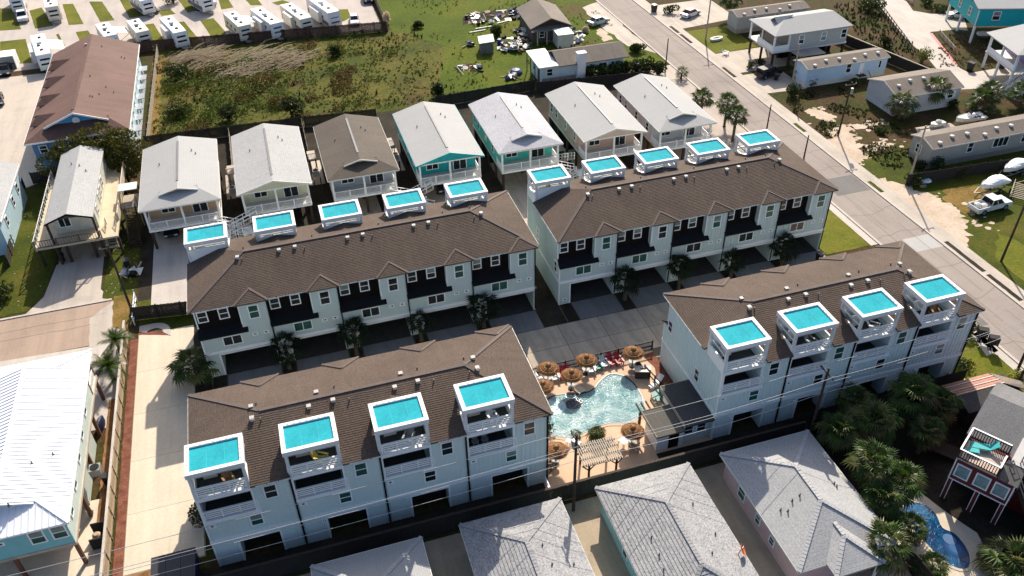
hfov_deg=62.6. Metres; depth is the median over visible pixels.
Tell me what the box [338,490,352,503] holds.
window
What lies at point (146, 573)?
bottom bed
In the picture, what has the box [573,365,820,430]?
overhead wire
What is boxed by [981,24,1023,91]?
stilt house
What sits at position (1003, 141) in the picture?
window
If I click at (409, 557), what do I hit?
hip roof house
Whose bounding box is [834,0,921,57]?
lane weeds
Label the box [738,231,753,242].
window
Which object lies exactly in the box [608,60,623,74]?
shrub
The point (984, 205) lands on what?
sack
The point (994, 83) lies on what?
palm tree
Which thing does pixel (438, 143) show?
stilt house
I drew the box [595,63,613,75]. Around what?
shrub
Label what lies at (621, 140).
window
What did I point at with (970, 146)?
window
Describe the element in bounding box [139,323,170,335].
curved walk
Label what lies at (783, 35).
stilt house
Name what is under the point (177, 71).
shrub
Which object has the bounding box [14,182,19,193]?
window
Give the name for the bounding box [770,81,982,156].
rough lot
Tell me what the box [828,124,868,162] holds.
sand patch
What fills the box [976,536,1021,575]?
palm tree
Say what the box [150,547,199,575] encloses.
shed
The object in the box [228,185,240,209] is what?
air conditioner
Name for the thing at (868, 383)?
patio door
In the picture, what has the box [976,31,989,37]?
dinghy
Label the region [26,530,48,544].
window
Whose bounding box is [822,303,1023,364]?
overhead wire
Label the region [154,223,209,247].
house driveway
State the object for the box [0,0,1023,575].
ground
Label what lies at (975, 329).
shrub
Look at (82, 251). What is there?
house driveway
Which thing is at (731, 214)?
window
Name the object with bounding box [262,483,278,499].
window
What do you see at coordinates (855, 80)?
shrub
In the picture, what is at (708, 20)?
utility pole
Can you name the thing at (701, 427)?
window
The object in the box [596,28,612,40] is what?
sand spot
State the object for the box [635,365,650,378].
bar cart
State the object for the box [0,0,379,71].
rv park paving
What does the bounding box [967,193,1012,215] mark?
pickup truck
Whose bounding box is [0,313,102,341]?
tar seams
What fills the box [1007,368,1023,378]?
shrub
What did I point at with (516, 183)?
house driveway
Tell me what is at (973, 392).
shed
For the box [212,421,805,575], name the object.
board fence
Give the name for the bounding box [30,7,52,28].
park lawn
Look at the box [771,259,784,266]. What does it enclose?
planting bed
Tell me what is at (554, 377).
slatted chair
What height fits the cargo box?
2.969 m
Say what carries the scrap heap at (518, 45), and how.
on the meadow
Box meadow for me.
[378,0,664,101]
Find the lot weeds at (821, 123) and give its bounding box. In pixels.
[788,86,913,168]
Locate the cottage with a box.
[526,41,628,81]
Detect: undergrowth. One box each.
[152,32,414,131]
[153,41,357,134]
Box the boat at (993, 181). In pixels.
[974,174,1011,193]
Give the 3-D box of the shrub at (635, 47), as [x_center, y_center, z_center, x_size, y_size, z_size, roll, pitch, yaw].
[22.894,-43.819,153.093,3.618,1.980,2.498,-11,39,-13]
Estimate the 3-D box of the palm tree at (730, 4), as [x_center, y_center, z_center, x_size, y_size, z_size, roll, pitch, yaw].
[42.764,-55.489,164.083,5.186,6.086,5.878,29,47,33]
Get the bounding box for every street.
[0,300,112,360]
[598,0,1023,364]
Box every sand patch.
[805,108,836,121]
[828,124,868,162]
[847,122,888,128]
[860,141,893,151]
[874,175,973,246]
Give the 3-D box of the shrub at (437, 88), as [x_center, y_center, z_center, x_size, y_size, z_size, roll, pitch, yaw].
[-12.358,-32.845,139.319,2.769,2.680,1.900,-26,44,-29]
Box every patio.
[225,175,240,199]
[307,160,324,185]
[391,148,404,171]
[553,145,565,151]
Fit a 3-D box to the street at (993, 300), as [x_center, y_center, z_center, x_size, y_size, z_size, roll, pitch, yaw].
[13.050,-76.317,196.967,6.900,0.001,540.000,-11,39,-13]
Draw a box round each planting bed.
[213,375,226,388]
[282,361,296,373]
[349,347,363,357]
[414,333,428,343]
[477,320,490,329]
[560,303,579,321]
[614,292,635,309]
[668,280,683,290]
[720,270,736,278]
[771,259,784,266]
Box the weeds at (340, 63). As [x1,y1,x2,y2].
[152,30,444,134]
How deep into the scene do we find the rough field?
146.34 m
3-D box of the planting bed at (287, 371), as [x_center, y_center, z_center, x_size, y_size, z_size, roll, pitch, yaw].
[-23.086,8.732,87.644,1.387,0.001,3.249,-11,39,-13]
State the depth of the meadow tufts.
165.19 m
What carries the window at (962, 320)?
in the townhouse block at (725, 336)
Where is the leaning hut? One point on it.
(486, 44)
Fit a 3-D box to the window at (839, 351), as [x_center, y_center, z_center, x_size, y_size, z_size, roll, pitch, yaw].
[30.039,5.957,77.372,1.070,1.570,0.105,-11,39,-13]
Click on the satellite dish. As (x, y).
(743, 550)
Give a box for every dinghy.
[710,36,722,41]
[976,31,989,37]
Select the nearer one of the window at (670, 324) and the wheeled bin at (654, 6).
the window at (670, 324)
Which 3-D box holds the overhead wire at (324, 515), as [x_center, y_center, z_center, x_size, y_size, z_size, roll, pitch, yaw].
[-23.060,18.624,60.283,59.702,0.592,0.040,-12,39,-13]
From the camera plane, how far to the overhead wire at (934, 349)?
75.89 m
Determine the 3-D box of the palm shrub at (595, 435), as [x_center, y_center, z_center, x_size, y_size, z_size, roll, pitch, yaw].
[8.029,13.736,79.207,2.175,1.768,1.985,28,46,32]
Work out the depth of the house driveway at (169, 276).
101.58 m
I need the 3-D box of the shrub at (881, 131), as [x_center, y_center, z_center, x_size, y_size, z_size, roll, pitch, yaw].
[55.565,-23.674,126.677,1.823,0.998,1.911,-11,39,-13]
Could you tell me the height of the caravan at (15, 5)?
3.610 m
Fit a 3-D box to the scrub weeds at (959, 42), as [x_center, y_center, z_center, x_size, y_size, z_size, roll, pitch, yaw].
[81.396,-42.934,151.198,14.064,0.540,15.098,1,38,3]
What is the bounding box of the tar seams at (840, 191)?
[606,2,1023,350]
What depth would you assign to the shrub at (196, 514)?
71.70 m
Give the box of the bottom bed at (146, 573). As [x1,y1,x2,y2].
[129,569,150,575]
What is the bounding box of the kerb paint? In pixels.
[929,33,956,64]
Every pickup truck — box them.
[16,9,28,22]
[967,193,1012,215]
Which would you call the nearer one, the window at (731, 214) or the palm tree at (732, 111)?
the window at (731, 214)
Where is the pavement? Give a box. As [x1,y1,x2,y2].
[635,0,1023,305]
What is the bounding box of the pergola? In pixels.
[577,436,623,476]
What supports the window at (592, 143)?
in the stilt house at (587, 121)
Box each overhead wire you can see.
[9,431,570,575]
[90,447,575,575]
[105,451,573,575]
[152,461,573,575]
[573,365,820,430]
[577,384,821,450]
[577,393,820,460]
[581,377,833,445]
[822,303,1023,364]
[824,330,1021,392]
[827,321,1023,382]
[837,319,1023,376]
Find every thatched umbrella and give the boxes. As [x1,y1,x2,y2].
[537,361,559,380]
[538,379,554,396]
[548,441,568,466]
[560,367,582,390]
[575,353,597,375]
[621,422,644,447]
[622,346,644,367]
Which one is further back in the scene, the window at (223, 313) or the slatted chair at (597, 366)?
the slatted chair at (597, 366)
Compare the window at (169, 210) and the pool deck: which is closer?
the pool deck
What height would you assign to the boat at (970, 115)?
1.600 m
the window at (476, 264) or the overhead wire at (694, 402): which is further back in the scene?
the window at (476, 264)
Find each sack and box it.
[974,202,980,207]
[981,203,987,208]
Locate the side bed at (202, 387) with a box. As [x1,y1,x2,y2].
[193,320,212,392]
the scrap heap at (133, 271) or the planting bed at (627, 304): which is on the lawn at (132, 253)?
the scrap heap at (133, 271)
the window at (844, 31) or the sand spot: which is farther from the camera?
the sand spot
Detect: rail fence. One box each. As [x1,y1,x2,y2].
[131,292,136,325]
[532,340,653,373]
[644,364,662,387]
[880,2,915,55]
[938,29,955,52]
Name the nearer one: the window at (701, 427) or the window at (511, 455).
the window at (511, 455)
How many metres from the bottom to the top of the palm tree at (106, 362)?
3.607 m
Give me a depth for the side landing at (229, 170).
115.99 m
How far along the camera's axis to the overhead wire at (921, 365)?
78.11 m
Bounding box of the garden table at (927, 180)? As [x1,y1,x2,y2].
[921,178,931,184]
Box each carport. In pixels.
[0,49,19,67]
[786,47,825,64]
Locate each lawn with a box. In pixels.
[0,8,20,30]
[0,39,31,63]
[0,186,55,316]
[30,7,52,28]
[62,4,82,24]
[76,30,89,39]
[90,2,113,21]
[102,214,142,301]
[120,0,144,17]
[137,299,193,329]
[145,23,162,41]
[159,9,175,15]
[179,0,196,12]
[179,21,196,44]
[200,18,225,39]
[219,0,232,9]
[246,0,261,4]
[272,0,289,4]
[338,9,348,21]
[687,26,755,52]
[820,210,868,253]
[955,334,1023,391]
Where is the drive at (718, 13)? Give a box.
[657,0,728,28]
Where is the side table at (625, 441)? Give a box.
[618,437,629,448]
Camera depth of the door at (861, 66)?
141.02 m
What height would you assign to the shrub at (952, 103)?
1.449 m
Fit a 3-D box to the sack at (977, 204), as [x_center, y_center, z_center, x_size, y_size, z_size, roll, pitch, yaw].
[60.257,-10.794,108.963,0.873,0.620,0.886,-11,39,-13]
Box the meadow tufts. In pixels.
[400,0,610,85]
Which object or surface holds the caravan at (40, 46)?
on the rv park paving
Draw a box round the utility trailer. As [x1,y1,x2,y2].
[1008,179,1023,199]
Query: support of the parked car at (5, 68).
on the rv park paving
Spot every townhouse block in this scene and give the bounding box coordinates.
[184,178,539,376]
[184,324,553,566]
[527,129,838,304]
[659,240,985,438]
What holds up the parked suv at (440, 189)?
on the house driveway at (433, 195)
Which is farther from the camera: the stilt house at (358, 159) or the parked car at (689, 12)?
the parked car at (689, 12)
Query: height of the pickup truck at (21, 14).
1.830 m
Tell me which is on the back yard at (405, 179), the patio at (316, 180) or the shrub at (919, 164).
the patio at (316, 180)
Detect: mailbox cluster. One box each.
[976,326,989,342]
[987,334,1000,350]
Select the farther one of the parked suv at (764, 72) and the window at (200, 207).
the parked suv at (764, 72)
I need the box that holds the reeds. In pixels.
[161,38,330,84]
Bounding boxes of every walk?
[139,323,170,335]
[829,204,876,244]
[973,327,1022,370]
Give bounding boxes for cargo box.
[553,27,573,48]
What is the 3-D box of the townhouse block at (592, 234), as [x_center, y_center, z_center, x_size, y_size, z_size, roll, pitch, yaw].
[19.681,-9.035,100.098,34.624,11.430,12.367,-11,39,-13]
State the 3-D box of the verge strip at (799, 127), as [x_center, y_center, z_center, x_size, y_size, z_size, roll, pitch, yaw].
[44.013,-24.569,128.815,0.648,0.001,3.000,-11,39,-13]
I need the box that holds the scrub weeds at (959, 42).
[938,33,995,66]
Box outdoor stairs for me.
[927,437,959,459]
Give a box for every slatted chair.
[535,365,543,378]
[551,373,559,381]
[558,365,563,380]
[588,366,595,374]
[593,356,603,371]
[599,354,610,368]
[606,352,617,367]
[613,351,624,366]
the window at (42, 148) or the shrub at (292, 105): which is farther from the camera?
the shrub at (292, 105)
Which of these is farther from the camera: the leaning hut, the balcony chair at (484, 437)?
the leaning hut
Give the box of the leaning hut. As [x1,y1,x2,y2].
[478,34,494,53]
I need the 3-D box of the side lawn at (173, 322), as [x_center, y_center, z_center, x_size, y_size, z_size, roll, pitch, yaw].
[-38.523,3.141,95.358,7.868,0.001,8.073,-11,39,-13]
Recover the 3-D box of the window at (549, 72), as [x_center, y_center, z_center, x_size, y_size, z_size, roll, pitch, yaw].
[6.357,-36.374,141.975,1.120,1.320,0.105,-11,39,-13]
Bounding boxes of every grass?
[790,87,905,168]
[858,148,1023,289]
[994,234,1023,279]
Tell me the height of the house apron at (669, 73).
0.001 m
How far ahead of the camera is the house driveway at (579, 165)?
121.79 m
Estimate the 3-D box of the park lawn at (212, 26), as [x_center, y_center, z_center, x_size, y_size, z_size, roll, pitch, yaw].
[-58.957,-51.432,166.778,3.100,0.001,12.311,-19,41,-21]
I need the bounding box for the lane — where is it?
[880,0,1023,103]
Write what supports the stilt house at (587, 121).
on the back yard at (405, 179)
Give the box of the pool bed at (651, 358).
[644,352,672,385]
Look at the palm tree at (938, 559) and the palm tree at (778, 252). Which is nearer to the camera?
the palm tree at (938, 559)
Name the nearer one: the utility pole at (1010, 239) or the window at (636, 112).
the utility pole at (1010, 239)
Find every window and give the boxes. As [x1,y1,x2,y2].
[4,214,9,227]
[10,195,15,207]
[12,1,22,7]
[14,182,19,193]
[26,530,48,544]
[38,145,48,153]
[40,58,49,65]
[48,525,69,539]
[57,218,71,227]
[71,505,74,518]
[74,478,77,490]
[95,203,99,215]
[161,208,175,213]
[177,35,186,42]
[192,202,208,212]
[196,312,208,323]
[217,307,229,319]
[222,334,243,346]
[247,304,260,318]
[248,512,264,526]
[253,191,267,197]
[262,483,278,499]
[268,297,280,309]
[283,186,298,196]
[289,294,300,305]
[293,319,312,331]
[318,290,330,304]
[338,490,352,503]
[339,284,349,295]
[341,178,354,183]
[353,461,368,476]
[359,280,369,291]
[361,306,380,317]
[369,174,383,183]
[387,277,398,291]
[407,271,416,282]
[423,469,436,482]
[426,164,438,170]
[426,267,435,278]
[427,293,445,304]
[440,440,453,456]
[453,159,466,169]
[453,264,463,278]
[472,258,481,269]
[490,255,499,265]
[491,280,507,291]
[505,152,517,157]
[505,449,517,462]
[518,251,527,265]
[523,420,535,436]
[531,148,543,157]
[537,227,539,240]
[539,32,544,37]
[546,68,552,75]
[554,258,556,273]
[559,242,568,253]
[575,264,591,275]
[576,239,584,249]
[588,140,599,146]
[601,236,610,250]
[615,136,625,145]
[618,231,625,241]
[622,549,627,560]
[631,252,647,264]
[633,228,641,238]
[634,109,637,120]
[645,121,648,132]
[657,225,667,238]
[659,131,670,135]
[668,318,673,334]
[674,220,680,230]
[682,127,695,136]
[684,426,693,434]
[685,242,701,253]
[688,217,696,227]
[693,366,699,383]
[695,423,706,431]
[712,214,721,228]
[728,210,734,220]
[737,486,745,503]
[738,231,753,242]
[741,207,750,217]
[747,389,759,401]
[754,512,761,526]
[764,204,774,217]
[767,361,780,376]
[768,534,775,547]
[781,201,786,209]
[789,221,804,231]
[792,197,801,207]
[798,34,804,43]
[811,372,823,385]
[815,194,826,207]
[820,31,827,40]
[832,345,845,360]
[840,28,847,37]
[845,64,851,72]
[873,357,886,369]
[894,330,908,344]
[914,142,922,154]
[932,342,945,354]
[946,90,954,98]
[953,463,971,481]
[955,315,968,330]
[965,143,974,152]
[967,5,972,15]
[972,472,991,490]
[990,481,1010,500]
[991,11,1001,19]
[991,136,1009,147]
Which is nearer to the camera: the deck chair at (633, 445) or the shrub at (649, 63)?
the deck chair at (633, 445)
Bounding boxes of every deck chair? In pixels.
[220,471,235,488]
[309,450,328,463]
[401,427,414,440]
[485,409,498,423]
[548,458,557,472]
[629,442,639,453]
[803,334,817,346]
[866,320,880,332]
[928,304,940,317]
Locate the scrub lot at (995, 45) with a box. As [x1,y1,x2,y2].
[933,32,1005,70]
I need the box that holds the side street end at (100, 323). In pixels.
[89,302,121,347]
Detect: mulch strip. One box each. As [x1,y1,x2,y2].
[112,339,137,575]
[139,330,167,334]
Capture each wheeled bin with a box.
[56,252,64,261]
[100,472,108,485]
[122,257,129,267]
[651,3,657,11]
[773,73,779,79]
[815,250,824,259]
[966,60,976,70]
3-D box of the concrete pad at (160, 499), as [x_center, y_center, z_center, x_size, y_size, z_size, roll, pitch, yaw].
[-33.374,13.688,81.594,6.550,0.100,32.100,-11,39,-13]
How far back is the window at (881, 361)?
80.18 m
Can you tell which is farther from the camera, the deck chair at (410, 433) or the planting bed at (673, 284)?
the planting bed at (673, 284)
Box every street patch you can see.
[827,175,869,195]
[903,234,942,251]
[976,315,987,325]
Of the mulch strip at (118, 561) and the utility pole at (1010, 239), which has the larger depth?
the utility pole at (1010, 239)
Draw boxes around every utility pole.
[99,245,131,313]
[571,429,579,511]
[664,38,668,71]
[705,0,710,39]
[766,104,771,128]
[791,43,799,85]
[803,135,808,158]
[810,364,833,430]
[837,82,856,135]
[908,125,930,185]
[1000,206,1023,261]
[1015,353,1023,371]
[1018,369,1023,380]
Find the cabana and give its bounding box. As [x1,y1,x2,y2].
[635,379,714,450]
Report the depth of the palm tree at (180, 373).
84.97 m
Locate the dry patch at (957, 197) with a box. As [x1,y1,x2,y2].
[942,186,990,213]
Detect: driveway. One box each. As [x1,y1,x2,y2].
[26,257,104,313]
[59,240,107,263]
[130,301,669,450]
[151,243,188,310]
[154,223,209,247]
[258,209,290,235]
[339,195,381,221]
[423,179,476,202]
[490,163,545,222]
[564,149,628,180]
[634,137,700,166]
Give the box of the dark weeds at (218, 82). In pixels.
[153,31,473,129]
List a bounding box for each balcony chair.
[471,436,478,445]
[480,433,488,442]
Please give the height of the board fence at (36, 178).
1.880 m
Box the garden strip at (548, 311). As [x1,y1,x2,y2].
[535,268,566,326]
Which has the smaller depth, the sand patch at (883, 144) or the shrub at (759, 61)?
the sand patch at (883, 144)
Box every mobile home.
[727,1,809,33]
[793,47,890,87]
[865,68,963,115]
[908,114,1023,168]
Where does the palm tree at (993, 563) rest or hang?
on the garden soil
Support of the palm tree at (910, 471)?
on the pool surround
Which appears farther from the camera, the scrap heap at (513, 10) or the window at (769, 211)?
the scrap heap at (513, 10)
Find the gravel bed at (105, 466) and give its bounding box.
[97,399,114,535]
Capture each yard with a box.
[136,82,709,320]
[199,394,941,575]
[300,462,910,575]
[670,78,760,157]
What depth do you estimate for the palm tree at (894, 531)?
65.61 m
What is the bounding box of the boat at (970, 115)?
[955,110,987,121]
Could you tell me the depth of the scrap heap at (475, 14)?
167.95 m
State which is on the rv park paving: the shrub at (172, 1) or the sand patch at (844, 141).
the shrub at (172, 1)
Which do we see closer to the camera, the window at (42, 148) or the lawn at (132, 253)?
the lawn at (132, 253)
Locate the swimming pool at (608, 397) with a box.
[546,372,647,439]
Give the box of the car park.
[0,73,45,187]
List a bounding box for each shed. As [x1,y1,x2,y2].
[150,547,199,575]
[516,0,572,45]
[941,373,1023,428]
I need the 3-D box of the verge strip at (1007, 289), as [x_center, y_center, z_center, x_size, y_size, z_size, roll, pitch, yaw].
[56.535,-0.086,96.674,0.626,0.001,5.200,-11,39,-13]
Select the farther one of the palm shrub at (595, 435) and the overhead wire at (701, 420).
the palm shrub at (595, 435)
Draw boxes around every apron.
[212,250,825,388]
[583,2,654,52]
[651,65,684,79]
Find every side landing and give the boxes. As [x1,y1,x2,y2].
[225,165,233,185]
[306,150,317,174]
[387,138,394,151]
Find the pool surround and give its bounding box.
[884,487,994,575]
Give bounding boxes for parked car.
[0,62,12,75]
[0,92,4,104]
[163,228,179,238]
[349,13,359,23]
[586,15,609,26]
[680,7,700,18]
[946,10,964,18]
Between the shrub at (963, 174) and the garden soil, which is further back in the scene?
the shrub at (963, 174)
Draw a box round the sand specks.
[807,106,999,230]
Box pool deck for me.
[537,351,710,487]
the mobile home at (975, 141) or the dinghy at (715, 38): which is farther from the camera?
the dinghy at (715, 38)
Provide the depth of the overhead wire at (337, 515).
64.32 m
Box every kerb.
[0,298,111,320]
[595,0,1023,368]
[633,0,1023,308]
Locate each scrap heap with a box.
[119,261,142,280]
[452,61,482,73]
[462,41,474,46]
[465,10,501,24]
[497,35,531,51]
[501,6,519,20]
[502,70,522,80]
[512,26,527,35]
[544,27,585,43]
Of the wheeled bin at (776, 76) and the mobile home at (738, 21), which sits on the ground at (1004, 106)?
the mobile home at (738, 21)
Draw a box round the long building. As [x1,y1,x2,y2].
[23,34,146,170]
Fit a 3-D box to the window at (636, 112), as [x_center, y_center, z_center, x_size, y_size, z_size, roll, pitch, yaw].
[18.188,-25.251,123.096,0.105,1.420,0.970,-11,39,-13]
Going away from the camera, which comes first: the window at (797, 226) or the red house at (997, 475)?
the red house at (997, 475)
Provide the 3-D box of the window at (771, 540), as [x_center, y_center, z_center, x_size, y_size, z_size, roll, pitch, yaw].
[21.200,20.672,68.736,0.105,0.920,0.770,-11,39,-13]
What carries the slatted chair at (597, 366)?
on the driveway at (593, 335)
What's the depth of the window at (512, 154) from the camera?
115.81 m
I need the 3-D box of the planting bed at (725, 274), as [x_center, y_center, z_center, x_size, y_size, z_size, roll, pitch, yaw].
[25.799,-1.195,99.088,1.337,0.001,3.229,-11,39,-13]
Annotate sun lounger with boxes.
[648,373,663,389]
[650,383,665,397]
[653,394,662,401]
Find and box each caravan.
[9,0,26,11]
[28,33,64,72]
[43,0,62,23]
[95,22,129,39]
[126,18,151,47]
[129,0,155,16]
[159,15,189,49]
[187,0,214,14]
[223,11,257,43]
[250,7,283,40]
[280,3,313,32]
[306,0,341,29]
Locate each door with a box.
[225,345,269,354]
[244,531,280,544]
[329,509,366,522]
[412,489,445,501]
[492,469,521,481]
[733,411,751,419]
[797,395,812,403]
[858,63,863,73]
[859,381,871,386]
[918,366,928,372]
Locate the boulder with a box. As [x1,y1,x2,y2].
[574,385,585,394]
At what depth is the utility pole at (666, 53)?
144.07 m
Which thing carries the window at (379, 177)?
in the stilt house at (358, 159)
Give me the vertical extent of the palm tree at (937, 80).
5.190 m
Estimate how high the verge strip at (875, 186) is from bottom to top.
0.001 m
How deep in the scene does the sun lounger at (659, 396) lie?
83.23 m
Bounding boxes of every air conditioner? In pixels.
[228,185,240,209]
[312,168,322,190]
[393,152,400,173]
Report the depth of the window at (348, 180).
110.99 m
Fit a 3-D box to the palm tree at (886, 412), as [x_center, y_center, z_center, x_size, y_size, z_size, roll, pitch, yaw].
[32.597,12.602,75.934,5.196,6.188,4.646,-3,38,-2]
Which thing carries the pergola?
on the pool deck
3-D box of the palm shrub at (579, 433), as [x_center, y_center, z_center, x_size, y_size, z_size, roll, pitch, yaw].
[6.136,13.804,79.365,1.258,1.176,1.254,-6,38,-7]
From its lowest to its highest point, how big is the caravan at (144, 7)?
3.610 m
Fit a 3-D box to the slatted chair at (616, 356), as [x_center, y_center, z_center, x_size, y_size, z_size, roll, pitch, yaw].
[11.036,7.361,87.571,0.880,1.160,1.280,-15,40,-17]
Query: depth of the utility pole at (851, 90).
123.14 m
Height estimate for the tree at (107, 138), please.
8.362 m
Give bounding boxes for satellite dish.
[738,543,745,555]
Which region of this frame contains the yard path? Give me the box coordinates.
[147,61,161,146]
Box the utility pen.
[88,521,103,549]
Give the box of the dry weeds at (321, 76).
[156,32,482,139]
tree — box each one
[34,122,154,179]
[89,349,129,385]
[98,326,133,352]
[163,345,221,386]
[266,331,304,369]
[335,315,370,354]
[404,308,435,341]
[465,291,503,327]
[608,263,642,300]
[664,253,698,288]
[675,66,688,79]
[689,86,714,108]
[714,91,740,126]
[717,247,747,277]
[718,0,742,18]
[724,103,750,141]
[765,229,800,266]
[788,56,806,77]
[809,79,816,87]
[813,411,863,455]
[832,381,877,418]
[842,436,903,489]
[845,398,903,446]
[859,476,906,522]
[863,515,914,575]
[875,459,927,510]
[882,89,922,118]
[885,369,942,428]
[889,508,929,548]
[906,413,948,453]
[910,549,951,575]
[915,46,935,62]
[919,384,966,428]
[922,75,953,104]
[964,84,1001,112]
[970,532,1023,575]
[974,78,1008,106]
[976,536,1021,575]
[1004,80,1023,108]
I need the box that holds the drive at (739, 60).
[716,47,795,72]
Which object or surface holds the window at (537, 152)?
in the stilt house at (513, 133)
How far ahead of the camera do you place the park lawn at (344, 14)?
171.69 m
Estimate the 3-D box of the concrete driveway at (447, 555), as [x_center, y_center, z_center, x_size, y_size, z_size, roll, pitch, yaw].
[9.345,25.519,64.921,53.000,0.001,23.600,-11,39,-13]
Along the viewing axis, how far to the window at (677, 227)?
94.80 m
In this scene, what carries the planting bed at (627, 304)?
on the apron at (525, 321)
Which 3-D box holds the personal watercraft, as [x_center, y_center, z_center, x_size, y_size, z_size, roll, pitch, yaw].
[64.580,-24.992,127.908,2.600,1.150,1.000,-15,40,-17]
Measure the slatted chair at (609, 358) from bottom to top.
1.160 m
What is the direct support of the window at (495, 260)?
in the townhouse block at (384, 274)
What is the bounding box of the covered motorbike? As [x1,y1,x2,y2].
[96,415,104,434]
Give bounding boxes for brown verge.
[112,295,132,329]
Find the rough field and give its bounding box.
[148,30,443,138]
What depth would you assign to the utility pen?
70.80 m
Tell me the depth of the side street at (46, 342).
93.42 m
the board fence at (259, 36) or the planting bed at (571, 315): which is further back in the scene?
the board fence at (259, 36)
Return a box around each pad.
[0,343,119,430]
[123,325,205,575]
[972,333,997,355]
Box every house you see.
[0,161,27,254]
[0,349,104,575]
[32,145,144,266]
[138,136,252,248]
[227,123,314,238]
[309,535,431,575]
[313,114,427,213]
[392,101,484,211]
[458,497,594,575]
[468,92,586,189]
[545,82,647,172]
[594,462,758,575]
[613,74,716,159]
[719,429,895,575]
[748,9,852,65]
[939,382,1023,524]
[945,0,1023,42]
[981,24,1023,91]
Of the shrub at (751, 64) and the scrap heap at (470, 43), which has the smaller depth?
the shrub at (751, 64)
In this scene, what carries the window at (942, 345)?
in the townhouse block at (725, 336)
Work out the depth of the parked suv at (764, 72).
142.60 m
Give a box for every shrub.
[0,279,14,302]
[162,62,192,79]
[163,0,175,4]
[166,103,192,116]
[187,502,203,527]
[217,101,239,122]
[279,95,305,116]
[329,44,340,55]
[382,11,390,22]
[412,20,423,28]
[430,82,444,95]
[489,25,501,36]
[549,423,555,433]
[570,429,582,439]
[582,26,588,32]
[584,424,606,442]
[585,64,602,76]
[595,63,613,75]
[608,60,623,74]
[619,60,636,73]
[629,42,646,51]
[630,57,647,72]
[640,55,654,71]
[650,61,666,74]
[663,4,679,13]
[746,61,755,68]
[753,58,765,65]
[785,83,803,96]
[848,78,860,85]
[857,0,887,10]
[875,127,888,135]
[878,36,893,44]
[903,171,925,185]
[912,160,926,169]
[920,0,933,6]
[927,3,950,11]
[927,156,945,167]
[945,99,959,108]
[956,164,968,176]
[957,357,976,370]
[971,321,979,333]
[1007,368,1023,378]
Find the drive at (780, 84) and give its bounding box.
[744,72,806,92]
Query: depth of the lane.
158.11 m
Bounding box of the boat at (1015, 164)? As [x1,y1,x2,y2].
[999,158,1023,175]
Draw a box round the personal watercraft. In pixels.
[930,119,945,128]
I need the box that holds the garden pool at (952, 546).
[900,500,972,571]
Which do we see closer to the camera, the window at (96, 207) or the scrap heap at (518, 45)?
the window at (96, 207)
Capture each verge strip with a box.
[679,34,692,42]
[722,67,736,76]
[793,123,805,131]
[868,181,883,191]
[945,241,985,271]
[987,274,1022,300]
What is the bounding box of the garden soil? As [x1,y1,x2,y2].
[808,397,1023,575]
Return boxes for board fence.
[5,178,25,266]
[29,168,57,183]
[99,320,128,575]
[130,301,186,320]
[134,40,151,52]
[143,116,303,144]
[146,44,158,135]
[149,21,387,50]
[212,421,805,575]
[228,128,234,184]
[301,119,312,173]
[303,108,376,126]
[375,0,388,30]
[435,79,534,103]
[536,70,648,91]
[797,368,967,424]
[803,423,933,575]
[844,34,928,71]
[905,157,1023,185]
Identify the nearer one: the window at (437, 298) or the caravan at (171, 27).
the window at (437, 298)
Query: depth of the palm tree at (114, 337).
89.29 m
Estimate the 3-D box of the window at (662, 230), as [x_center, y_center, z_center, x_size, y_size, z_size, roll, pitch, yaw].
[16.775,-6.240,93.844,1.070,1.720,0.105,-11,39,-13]
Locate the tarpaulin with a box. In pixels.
[510,68,522,75]
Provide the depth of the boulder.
84.38 m
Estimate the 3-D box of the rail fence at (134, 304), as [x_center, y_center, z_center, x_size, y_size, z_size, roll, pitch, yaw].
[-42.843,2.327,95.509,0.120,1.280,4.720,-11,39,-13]
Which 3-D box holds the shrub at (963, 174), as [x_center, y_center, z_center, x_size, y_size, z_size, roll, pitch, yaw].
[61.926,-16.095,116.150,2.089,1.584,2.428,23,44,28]
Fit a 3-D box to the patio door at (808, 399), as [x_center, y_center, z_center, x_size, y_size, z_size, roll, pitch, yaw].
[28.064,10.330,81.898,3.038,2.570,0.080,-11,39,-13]
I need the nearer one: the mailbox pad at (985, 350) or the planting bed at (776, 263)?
the mailbox pad at (985, 350)
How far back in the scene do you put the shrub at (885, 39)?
152.97 m
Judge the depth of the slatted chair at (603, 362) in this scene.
87.38 m
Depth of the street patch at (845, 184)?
115.20 m
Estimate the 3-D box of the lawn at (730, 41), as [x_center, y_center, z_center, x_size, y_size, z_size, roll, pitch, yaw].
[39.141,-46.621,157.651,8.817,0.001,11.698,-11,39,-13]
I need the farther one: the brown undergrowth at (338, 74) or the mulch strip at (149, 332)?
the brown undergrowth at (338, 74)
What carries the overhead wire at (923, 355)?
attached to the utility pole at (1020, 362)
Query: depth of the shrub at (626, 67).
144.10 m
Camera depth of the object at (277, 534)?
70.94 m
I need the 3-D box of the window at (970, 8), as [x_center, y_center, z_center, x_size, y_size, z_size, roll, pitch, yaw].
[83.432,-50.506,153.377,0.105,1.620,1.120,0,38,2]
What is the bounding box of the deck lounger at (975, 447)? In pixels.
[966,441,999,453]
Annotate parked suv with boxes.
[363,0,373,3]
[434,183,445,193]
[754,64,782,79]
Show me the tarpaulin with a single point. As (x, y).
(518, 71)

